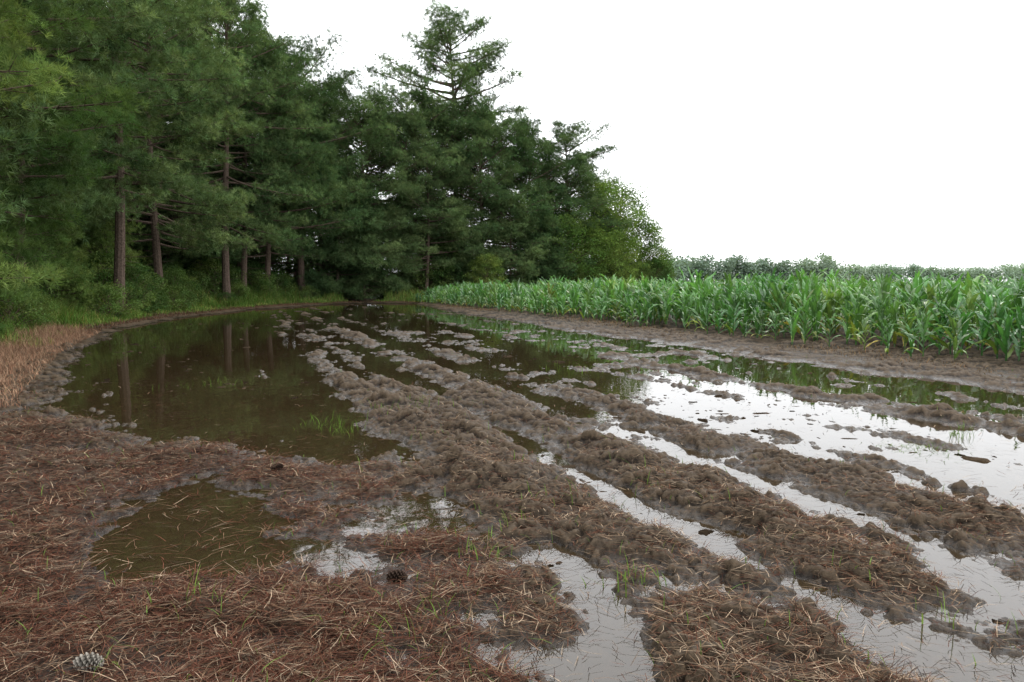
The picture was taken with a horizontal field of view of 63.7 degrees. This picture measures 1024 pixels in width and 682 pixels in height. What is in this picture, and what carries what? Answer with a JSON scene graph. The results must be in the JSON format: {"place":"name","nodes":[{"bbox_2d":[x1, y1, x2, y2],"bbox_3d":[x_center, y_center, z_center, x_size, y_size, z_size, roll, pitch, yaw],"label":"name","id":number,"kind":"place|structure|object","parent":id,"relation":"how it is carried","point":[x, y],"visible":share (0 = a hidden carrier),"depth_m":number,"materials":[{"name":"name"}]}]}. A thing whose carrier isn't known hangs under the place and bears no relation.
{"place":"outdoors","nodes":[
{"label":"outdoors","id":0,"kind":"place"},
{"bbox_2d":[0,284,1023,681],"bbox_3d":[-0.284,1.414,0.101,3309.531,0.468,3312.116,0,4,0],"label":"muddy ground","id":1,"kind":"structure","parent":0,"point":[258,424],"depth_m":5.64,"materials":[{"name":"soil"}]},
{"bbox_2d":[0,230,37,346],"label":"bush","id":2,"kind":"object","parent":1,"relation":"on","point":[4,293],"visible":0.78,"depth_m":17.87,"materials":[{"name":"green plant"}]},
{"bbox_2d":[0,271,41,322],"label":"understory shrub","id":3,"kind":"object","parent":1,"relation":"on","point":[20,310],"visible":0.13,"depth_m":23.78,"materials":[{"name":"green plant"}]},
{"bbox_2d":[0,276,53,331],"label":"understory shrub","id":4,"kind":"object","parent":1,"relation":"on","point":[32,316],"visible":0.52,"depth_m":22.21,"materials":[{"name":"green plant"}]},
{"bbox_2d":[0,265,55,299],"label":"understory shrub","id":5,"kind":"object","parent":1,"relation":"on","point":[42,287],"visible":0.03,"depth_m":28.68,"materials":[{"name":"green plant"}]},
{"bbox_2d":[10,294,61,325],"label":"understory shrub","id":6,"kind":"object","parent":1,"relation":"on","point":[52,316],"visible":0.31,"depth_m":25.71,"materials":[{"name":"green plant"}]},
{"bbox_2d":[11,290,60,314],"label":"understory shrub","id":7,"kind":"object","parent":1,"relation":"on","point":[45,300],"visible":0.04,"depth_m":26.59,"materials":[{"name":"green plant"}]},
{"bbox_2d":[0,0,79,297],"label":"pine tree","id":8,"kind":"object","parent":1,"relation":"on","point":[5,20],"visible":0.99,"depth_m":15.65,"materials":[{"name":"green plant"}]},
{"bbox_2d":[38,287,59,304],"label":"understory shrub","id":9,"kind":"object","parent":1,"relation":"on","point":[46,294],"visible":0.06,"depth_m":27.55,"materials":[{"name":"green plant"}]},
{"bbox_2d":[0,0,102,239],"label":"pine tree","id":10,"kind":"object","parent":1,"relation":"on","point":[47,191],"visible":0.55,"depth_m":22.59,"materials":[{"name":"green plant"}]},
{"bbox_2d":[1,179,105,312],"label":"cedar tree","id":11,"kind":"object","parent":1,"relation":"on","point":[72,253],"visible":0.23,"depth_m":29.52,"materials":[{"name":"green plant"}]},
{"bbox_2d":[44,278,84,305],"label":"understory shrub","id":12,"kind":"object","parent":1,"relation":"on","point":[63,288],"visible":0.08,"depth_m":30.49,"materials":[{"name":"green plant"}]},
{"bbox_2d":[30,256,103,305],"bbox_3d":[-17.048,-2.039,30.983,3.181,2.607,3.062,3,5,32],"label":"understory shrub","id":13,"kind":"object","parent":1,"relation":"on","point":[94,278],"visible":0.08,"depth_m":30.96,"materials":[{"name":"green plant"}]},
{"bbox_2d":[37,269,101,313],"bbox_3d":[-16.897,-1.687,30.451,3.116,2.326,2.868,-3,5,-40],"label":"understory shrub","id":14,"kind":"object","parent":1,"relation":"on","point":[46,284],"visible":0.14,"depth_m":30.14,"materials":[{"name":"green plant"}]},
{"bbox_2d":[0,4,143,266],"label":"pine tree","id":15,"kind":"object","parent":1,"relation":"on","point":[105,214],"visible":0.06,"depth_m":31.11,"materials":[{"name":"green plant"}]},
{"bbox_2d":[0,0,160,276],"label":"pine tree","id":16,"kind":"object","parent":1,"relation":"on","point":[74,106],"visible":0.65,"depth_m":21.00,"materials":[{"name":"green plant"}]},
{"bbox_2d":[0,0,169,239],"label":"pine tree","id":17,"kind":"object","parent":1,"relation":"on","point":[85,64],"visible":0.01,"depth_m":37.82,"materials":[{"name":"green plant"}]},
{"bbox_2d":[31,3,141,221],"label":"pine tree","id":18,"kind":"object","parent":1,"relation":"on","point":[99,72],"visible":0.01,"depth_m":40.45,"materials":[{"name":"green plant"}]},
{"bbox_2d":[73,652,103,672],"bbox_3d":[-1.613,1.227,3.145,0.118,0.078,0.078,-6,3,13],"label":"pine cone","id":19,"kind":"object","parent":1,"relation":"on","point":[86,659],"visible":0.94,"depth_m":3.13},
{"bbox_2d":[0,0,183,291],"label":"pine tree","id":20,"kind":"object","parent":1,"relation":"on","point":[109,147],"visible":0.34,"depth_m":26.81,"materials":[{"name":"green plant"}]},
{"bbox_2d":[0,0,188,223],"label":"pine tree","id":21,"kind":"object","parent":1,"relation":"on","point":[7,124],"visible":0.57,"depth_m":21.21,"materials":[{"name":"green plant"}]},
{"bbox_2d":[54,203,152,297],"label":"cedar tree","id":22,"kind":"object","parent":1,"relation":"on","point":[99,240],"visible":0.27,"depth_m":36.21,"materials":[{"name":"green plant"}]},
{"bbox_2d":[78,279,143,318],"bbox_3d":[-15.153,-1.453,30.923,2.176,1.766,2.365,2,5,25],"label":"understory shrub","id":23,"kind":"object","parent":1,"relation":"on","point":[107,290],"visible":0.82,"depth_m":30.74,"materials":[{"name":"green plant"}]},
{"bbox_2d":[79,247,146,299],"bbox_3d":[-17.722,-2.586,35.558,3.554,3.026,3.692,-1,4,-17],"label":"understory shrub","id":24,"kind":"object","parent":1,"relation":"on","point":[106,257],"visible":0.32,"depth_m":35.12,"materials":[{"name":"green plant"}]},
{"bbox_2d":[5,0,249,308],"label":"pine tree","id":25,"kind":"object","parent":1,"relation":"on","point":[154,178],"visible":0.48,"depth_m":33.02,"materials":[{"name":"green plant"}]},
{"bbox_2d":[101,281,156,313],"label":"understory shrub","id":26,"kind":"object","parent":1,"relation":"on","point":[135,294],"visible":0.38,"depth_m":34.30,"materials":[{"name":"green plant"}]},
{"bbox_2d":[100,260,167,312],"bbox_3d":[-16.260,-2.292,35.845,2.948,2.416,2.838,3,5,31],"label":"understory shrub","id":27,"kind":"object","parent":1,"relation":"on","point":[140,270],"visible":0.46,"depth_m":35.60,"materials":[{"name":"green plant"}]},
{"bbox_2d":[107,224,164,273],"bbox_3d":[-22.380,-4.425,46.744,4.843,5.117,5.194,-1,4,-12],"label":"understory shrub","id":28,"kind":"object","parent":1,"relation":"on","point":[143,260],"visible":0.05,"depth_m":46.88,"materials":[{"name":"green plant"}]},
{"bbox_2d":[28,0,262,294],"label":"pine tree","id":29,"kind":"object","parent":1,"relation":"on","point":[197,243],"visible":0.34,"depth_m":40.07,"materials":[{"name":"green plant"}]},
{"bbox_2d":[53,6,238,260],"bbox_3d":[-21.327,-10.754,46.496,11.510,17.496,12.071,0,4,7],"label":"pine tree","id":30,"kind":"object","parent":1,"relation":"on","point":[170,250],"visible":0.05,"depth_m":46.73,"materials":[{"name":"green plant"}]},
{"bbox_2d":[107,187,188,284],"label":"pine tree","id":31,"kind":"object","parent":1,"relation":"on","point":[172,261],"visible":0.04,"depth_m":48.81,"materials":[{"name":"green plant"}]},
{"bbox_2d":[129,267,173,299],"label":"understory shrub","id":32,"kind":"object","parent":1,"relation":"on","point":[150,279],"visible":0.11,"depth_m":38.80,"materials":[{"name":"green plant"}]},
{"bbox_2d":[151,295,172,312],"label":"understory shrub","id":33,"kind":"object","parent":1,"relation":"on","point":[164,303],"visible":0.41,"depth_m":37.16,"materials":[{"name":"green plant"}]},
{"bbox_2d":[134,240,194,274],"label":"understory shrub","id":34,"kind":"object","parent":1,"relation":"on","point":[176,262],"visible":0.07,"depth_m":50.46,"materials":[{"name":"green plant"}]},
{"bbox_2d":[101,16,231,238],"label":"pine tree","id":35,"kind":"object","parent":1,"relation":"on","point":[147,225],"visible":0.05,"depth_m":47.58,"materials":[{"name":"green plant"}]},
{"bbox_2d":[147,263,199,300],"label":"understory shrub","id":36,"kind":"object","parent":1,"relation":"on","point":[173,268],"visible":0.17,"depth_m":43.43,"materials":[{"name":"green plant"}]},
{"bbox_2d":[145,266,202,305],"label":"understory shrub","id":37,"kind":"object","parent":1,"relation":"on","point":[175,273],"visible":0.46,"depth_m":40.91,"materials":[{"name":"green plant"}]},
{"bbox_2d":[162,284,185,304],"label":"understory shrub","id":38,"kind":"object","parent":1,"relation":"on","point":[174,293],"visible":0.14,"depth_m":40.02,"materials":[{"name":"green plant"}]},
{"bbox_2d":[154,283,196,310],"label":"understory shrub","id":39,"kind":"object","parent":1,"relation":"on","point":[179,299],"visible":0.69,"depth_m":38.90,"materials":[{"name":"green plant"}]},
{"bbox_2d":[94,0,270,278],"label":"pine tree","id":40,"kind":"object","parent":1,"relation":"on","point":[238,175],"visible":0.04,"depth_m":49.20,"materials":[{"name":"green plant"}]},
{"bbox_2d":[169,242,213,288],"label":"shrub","id":41,"kind":"object","parent":1,"relation":"on","point":[188,264],"visible":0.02,"depth_m":52.48,"materials":[{"name":"green plant"}]},
{"bbox_2d":[183,285,206,303],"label":"understory shrub","id":42,"kind":"object","parent":1,"relation":"on","point":[197,292],"visible":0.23,"depth_m":43.83,"materials":[{"name":"green plant"}]},
{"bbox_2d":[173,269,220,297],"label":"understory shrub","id":43,"kind":"object","parent":1,"relation":"on","point":[202,277],"visible":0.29,"depth_m":47.06,"materials":[{"name":"green plant"}]},
{"bbox_2d":[0,284,434,347],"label":"bank grass","id":44,"kind":"structure","parent":1,"relation":"on","point":[68,315],"depth_m":39.34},
{"bbox_2d":[187,251,247,290],"bbox_3d":[-20.914,-5.432,57.199,5.393,5.698,5.784,0,4,-4],"label":"understory shrub","id":45,"kind":"object","parent":1,"relation":"on","point":[221,260],"visible":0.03,"depth_m":56.27,"materials":[{"name":"green plant"}]},
{"bbox_2d":[189,256,247,295],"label":"understory shrub","id":46,"kind":"object","parent":1,"relation":"on","point":[211,265],"visible":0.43,"depth_m":49.74,"materials":[{"name":"green plant"}]},
{"bbox_2d":[216,290,238,301],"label":"understory shrub","id":47,"kind":"object","parent":1,"relation":"on","point":[229,295],"visible":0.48,"depth_m":46.24,"materials":[{"name":"green plant"}]},
{"bbox_2d":[133,32,332,286],"bbox_3d":[-20.033,-11.613,54.030,14.531,18.148,14.692,3,5,37],"label":"pine tree","id":48,"kind":"object","parent":1,"relation":"on","point":[287,206],"visible":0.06,"depth_m":52.60,"materials":[{"name":"green plant"}]},
{"bbox_2d":[131,0,335,298],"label":"pine tree","id":49,"kind":"object","parent":1,"relation":"on","point":[251,11],"visible":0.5,"depth_m":47.12,"materials":[{"name":"green plant"}]},
{"bbox_2d":[218,276,250,292],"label":"understory shrub","id":50,"kind":"object","parent":1,"relation":"on","point":[233,281],"visible":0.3,"depth_m":50.03,"materials":[{"name":"green plant"}]},
{"bbox_2d":[165,22,320,292],"bbox_3d":[-16.549,-10.628,50.503,9.274,16.750,9.036,-4,6,-44],"label":"pine tree","id":51,"kind":"object","parent":1,"relation":"on","point":[300,220],"visible":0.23,"depth_m":49.42,"materials":[{"name":"green plant"}]},
{"bbox_2d":[231,281,255,300],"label":"understory shrub","id":52,"kind":"object","parent":1,"relation":"on","point":[239,287],"visible":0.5,"depth_m":48.76,"materials":[{"name":"green plant"}]},
{"bbox_2d":[168,2,321,267],"bbox_3d":[-19.604,-13.385,56.661,12.400,21.256,12.315,-2,5,-25],"label":"pine tree","id":53,"kind":"object","parent":1,"relation":"on","point":[260,23],"visible":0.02,"depth_m":55.92,"materials":[{"name":"green plant"}]},
{"bbox_2d":[233,260,281,290],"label":"understory shrub","id":54,"kind":"object","parent":1,"relation":"on","point":[259,267],"visible":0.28,"depth_m":53.64,"materials":[{"name":"green plant"}]},
{"bbox_2d":[240,269,280,295],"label":"understory shrub","id":55,"kind":"object","parent":1,"relation":"on","point":[259,274],"visible":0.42,"depth_m":52.65,"materials":[{"name":"green plant"}]},
{"bbox_2d":[249,279,278,297],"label":"understory shrub","id":56,"kind":"object","parent":1,"relation":"on","point":[260,281],"visible":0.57,"depth_m":52.06,"materials":[{"name":"green plant"}]},
{"bbox_2d":[251,252,283,288],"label":"understory shrub","id":57,"kind":"object","parent":1,"relation":"on","point":[264,263],"visible":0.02,"depth_m":60.72,"materials":[{"name":"green plant"}]},
{"bbox_2d":[179,18,369,291],"bbox_3d":[-14.930,-11.222,52.676,11.633,17.684,12.201,-1,4,-8],"label":"pine tree","id":58,"kind":"object","parent":1,"relation":"on","point":[313,96],"visible":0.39,"depth_m":52.04,"materials":[{"name":"green plant"}]},
{"bbox_2d":[263,268,296,293],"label":"understory shrub","id":59,"kind":"object","parent":1,"relation":"on","point":[284,280],"visible":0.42,"depth_m":56.48,"materials":[{"name":"green plant"}]},
{"bbox_2d":[274,276,299,292],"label":"understory shrub","id":60,"kind":"object","parent":1,"relation":"on","point":[295,282],"visible":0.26,"depth_m":58.68,"materials":[{"name":"green plant"}]},
{"bbox_2d":[270,122,345,288],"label":"pine tree","id":61,"kind":"object","parent":1,"relation":"on","point":[292,258],"depth_m":67.27,"materials":[{"name":"green plant"}]},
{"bbox_2d":[229,80,399,286],"bbox_3d":[-15.800,-11.734,62.610,13.713,17.126,13.865,3,5,36],"label":"pine tree","id":62,"kind":"object","parent":1,"relation":"on","point":[349,238],"visible":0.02,"depth_m":60.29,"materials":[{"name":"green plant"}]},
{"bbox_2d":[239,25,394,290],"bbox_3d":[-14.492,-12.334,57.979,11.984,19.048,12.706,4,6,44],"label":"pine tree","id":63,"kind":"object","parent":1,"relation":"on","point":[343,89],"visible":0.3,"depth_m":56.78,"materials":[{"name":"green plant"}]},
{"bbox_2d":[233,86,402,297],"bbox_3d":[-14.233,-10.807,61.352,13.867,16.377,13.383,2,5,26],"label":"pine tree","id":64,"kind":"object","parent":1,"relation":"on","point":[371,197],"visible":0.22,"depth_m":59.35,"materials":[{"name":"green plant"}]},
{"bbox_2d":[304,262,341,282],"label":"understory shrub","id":65,"kind":"object","parent":1,"relation":"on","point":[323,269],"visible":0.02,"depth_m":63.07,"materials":[{"name":"green plant"}]},
{"bbox_2d":[285,177,396,298],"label":"pine tree","id":66,"kind":"object","parent":1,"relation":"on","point":[325,285],"visible":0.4,"depth_m":59.37,"materials":[{"name":"green plant"}]},
{"bbox_2d":[326,208,399,300],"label":"pine tree","id":67,"kind":"object","parent":1,"relation":"on","point":[381,290],"visible":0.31,"depth_m":61.21,"materials":[{"name":"green plant"}]},
{"bbox_2d":[343,265,383,298],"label":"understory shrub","id":68,"kind":"object","parent":1,"relation":"on","point":[368,283],"visible":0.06,"depth_m":62.99,"materials":[{"name":"green plant"}]},
{"bbox_2d":[310,105,424,278],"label":"pine tree","id":69,"kind":"object","parent":1,"relation":"on","point":[399,138],"visible":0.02,"depth_m":67.38,"materials":[{"name":"green plant"}]},
{"bbox_2d":[306,80,453,294],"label":"pine tree","id":70,"kind":"object","parent":1,"relation":"on","point":[386,248],"visible":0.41,"depth_m":60.63,"materials":[{"name":"green plant"}]},
{"bbox_2d":[353,202,424,298],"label":"pine tree","id":71,"kind":"object","parent":1,"relation":"on","point":[394,212],"visible":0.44,"depth_m":62.13,"materials":[{"name":"green plant"}]},
{"bbox_2d":[348,72,470,244],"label":"pine tree","id":72,"kind":"object","parent":1,"relation":"on","point":[405,95],"visible":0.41,"depth_m":63.72,"materials":[{"name":"green plant"}]},
{"bbox_2d":[404,252,445,293],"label":"understory shrub","id":73,"kind":"object","parent":1,"relation":"on","point":[423,278],"visible":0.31,"depth_m":64.82,"materials":[{"name":"green plant"}]},
{"bbox_2d":[382,128,484,291],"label":"pine tree","id":74,"kind":"object","parent":1,"relation":"on","point":[417,227],"visible":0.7,"depth_m":62.68,"materials":[{"name":"green plant"}]},
{"bbox_2d":[365,86,503,290],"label":"pine tree","id":75,"kind":"object","parent":1,"relation":"on","point":[481,173],"visible":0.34,"depth_m":64.62,"materials":[{"name":"green plant"}]},
{"bbox_2d":[358,0,531,196],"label":"pine tree","id":76,"kind":"object","parent":1,"relation":"on","point":[438,33],"visible":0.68,"depth_m":67.57,"materials":[{"name":"green plant"}]},
{"bbox_2d":[417,240,476,289],"bbox_3d":[-5.480,-5.807,66.235,4.848,5.122,5.199,2,4,22],"label":"understory shrub","id":77,"kind":"object","parent":1,"relation":"on","point":[443,277],"visible":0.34,"depth_m":64.96,"materials":[{"name":"green plant"}]},
{"bbox_2d":[431,200,509,286],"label":"pine tree","id":78,"kind":"object","parent":1,"relation":"on","point":[478,215],"visible":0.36,"depth_m":65.70,"materials":[{"name":"green plant"}]},
{"bbox_2d":[407,79,552,282],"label":"pine tree","id":79,"kind":"object","parent":1,"relation":"on","point":[494,97],"visible":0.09,"depth_m":70.25,"materials":[{"name":"green plant"}]},
{"bbox_2d":[464,252,507,283],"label":"bush","id":80,"kind":"object","parent":1,"relation":"on","point":[492,259],"visible":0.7,"depth_m":63.95,"materials":[{"name":"green plant"}]},
{"bbox_2d":[411,97,571,283],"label":"pine tree","id":81,"kind":"object","parent":1,"relation":"on","point":[506,172],"visible":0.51,"depth_m":65.96,"materials":[{"name":"green plant"}]},
{"bbox_2d":[0,300,1010,409],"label":"dead grass","id":82,"kind":"structure","parent":1,"relation":"on","point":[12,355],"depth_m":18.21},
{"bbox_2d":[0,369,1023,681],"bbox_3d":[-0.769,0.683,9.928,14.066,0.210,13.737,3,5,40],"label":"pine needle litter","id":83,"kind":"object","parent":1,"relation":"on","point":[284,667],"visible":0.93,"depth_m":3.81,"materials":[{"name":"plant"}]},
{"bbox_2d":[270,463,283,470],"bbox_3d":[-1.812,0.976,6.353,0.103,0.069,0.069,-19,11,-22],"label":"pine cone","id":84,"kind":"object","parent":83,"relation":"on","point":[277,466],"visible":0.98,"depth_m":6.34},
{"bbox_2d":[386,569,406,582],"bbox_3d":[-0.577,1.180,4.128,0.112,0.075,0.076,-6,2,22],"label":"pine cone","id":85,"kind":"object","parent":83,"relation":"on","point":[395,574],"visible":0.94,"depth_m":4.11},
{"bbox_2d":[475,189,549,284],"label":"pine tree","id":86,"kind":"object","parent":1,"relation":"on","point":[523,227],"visible":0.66,"depth_m":66.30,"materials":[{"name":"green plant"}]},
{"bbox_2d":[2,344,1023,681],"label":"grass seedlings","id":87,"kind":"object","parent":1,"relation":"on","point":[512,546],"depth_m":4.15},
{"bbox_2d":[483,103,574,249],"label":"pine tree","id":88,"kind":"object","parent":1,"relation":"on","point":[536,131],"visible":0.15,"depth_m":71.97,"materials":[{"name":"green plant"}]},
{"bbox_2d":[467,131,604,282],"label":"pine tree","id":89,"kind":"object","parent":1,"relation":"on","point":[562,192],"visible":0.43,"depth_m":70.79,"materials":[{"name":"green plant"}]},
{"bbox_2d":[508,204,576,283],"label":"pine tree","id":90,"kind":"object","parent":1,"relation":"on","point":[547,272],"visible":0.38,"depth_m":68.11,"materials":[{"name":"green plant"}]},
{"bbox_2d":[531,213,605,281],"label":"broadleaf tree","id":91,"kind":"object","parent":1,"relation":"on","point":[576,238],"visible":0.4,"depth_m":70.03,"materials":[{"name":"green plant"}]},
{"bbox_2d":[529,119,623,246],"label":"pine tree","id":92,"kind":"object","parent":1,"relation":"on","point":[601,150],"visible":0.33,"depth_m":75.56,"materials":[{"name":"green plant"}]},
{"bbox_2d":[524,152,632,280],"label":"pine tree","id":93,"kind":"object","parent":1,"relation":"on","point":[583,168],"visible":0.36,"depth_m":72.79,"materials":[{"name":"green plant"}]},
{"bbox_2d":[561,216,620,282],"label":"broadleaf tree","id":94,"kind":"object","parent":1,"relation":"on","point":[597,232],"visible":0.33,"depth_m":72.18,"materials":[{"name":"green plant"}]},
{"bbox_2d":[561,175,652,280],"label":"broadleaf tree","id":95,"kind":"object","parent":1,"relation":"on","point":[617,233],"visible":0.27,"depth_m":74.47,"materials":[{"name":"green plant"}]},
{"bbox_2d":[594,241,644,281],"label":"broadleaf tree","id":96,"kind":"object","parent":1,"relation":"on","point":[617,246],"visible":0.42,"depth_m":73.92,"materials":[{"name":"green plant"}]},
{"bbox_2d":[577,174,673,276],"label":"broadleaf tree","id":97,"kind":"object","parent":1,"relation":"on","point":[643,214],"visible":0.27,"depth_m":78.13,"materials":[{"name":"green plant"}]},
{"bbox_2d":[626,262,657,281],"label":"understory shrub","id":98,"kind":"object","parent":1,"relation":"on","point":[646,266],"visible":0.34,"depth_m":77.30,"materials":[{"name":"green plant"}]},
{"bbox_2d":[611,217,677,280],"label":"broadleaf tree","id":99,"kind":"object","parent":1,"relation":"on","point":[651,243],"visible":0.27,"depth_m":80.40,"materials":[{"name":"green plant"}]},
{"bbox_2d":[635,242,676,276],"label":"broadleaf tree","id":100,"kind":"object","parent":1,"relation":"on","point":[648,253],"visible":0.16,"depth_m":82.93,"materials":[{"name":"green plant"}]},
{"bbox_2d":[641,258,676,282],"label":"understory shrub","id":101,"kind":"object","parent":1,"relation":"on","point":[665,271],"visible":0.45,"depth_m":78.83,"materials":[{"name":"green plant"}]},
{"bbox_2d":[414,262,1023,360],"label":"corn crop","id":102,"kind":"object","parent":1,"relation":"on","point":[958,311],"visible":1,"depth_m":21.03,"materials":[{"name":"green plant"}]},
{"bbox_2d":[501,252,1023,283],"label":"distant treeline","id":103,"kind":"object","parent":1,"relation":"on","point":[737,265],"visible":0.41,"depth_m":361.18,"materials":[{"name":"green plant"}]},
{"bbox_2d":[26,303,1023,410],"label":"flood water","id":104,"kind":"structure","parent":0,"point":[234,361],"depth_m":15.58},
{"bbox_2d":[68,316,1003,624],"bbox_3d":[-3.452,-0.014,20.974,13.321,0.032,36.936,-1,4,-18],"label":"floating mud debris","id":105,"kind":"object","parent":104,"relation":"on","point":[704,532],"visible":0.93,"depth_m":8.96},
{"bbox_2d":[80,0,1023,282],"label":"sky","id":106,"kind":"structure","parent":0,"point":[861,132],"materials":[{"name":"white"}]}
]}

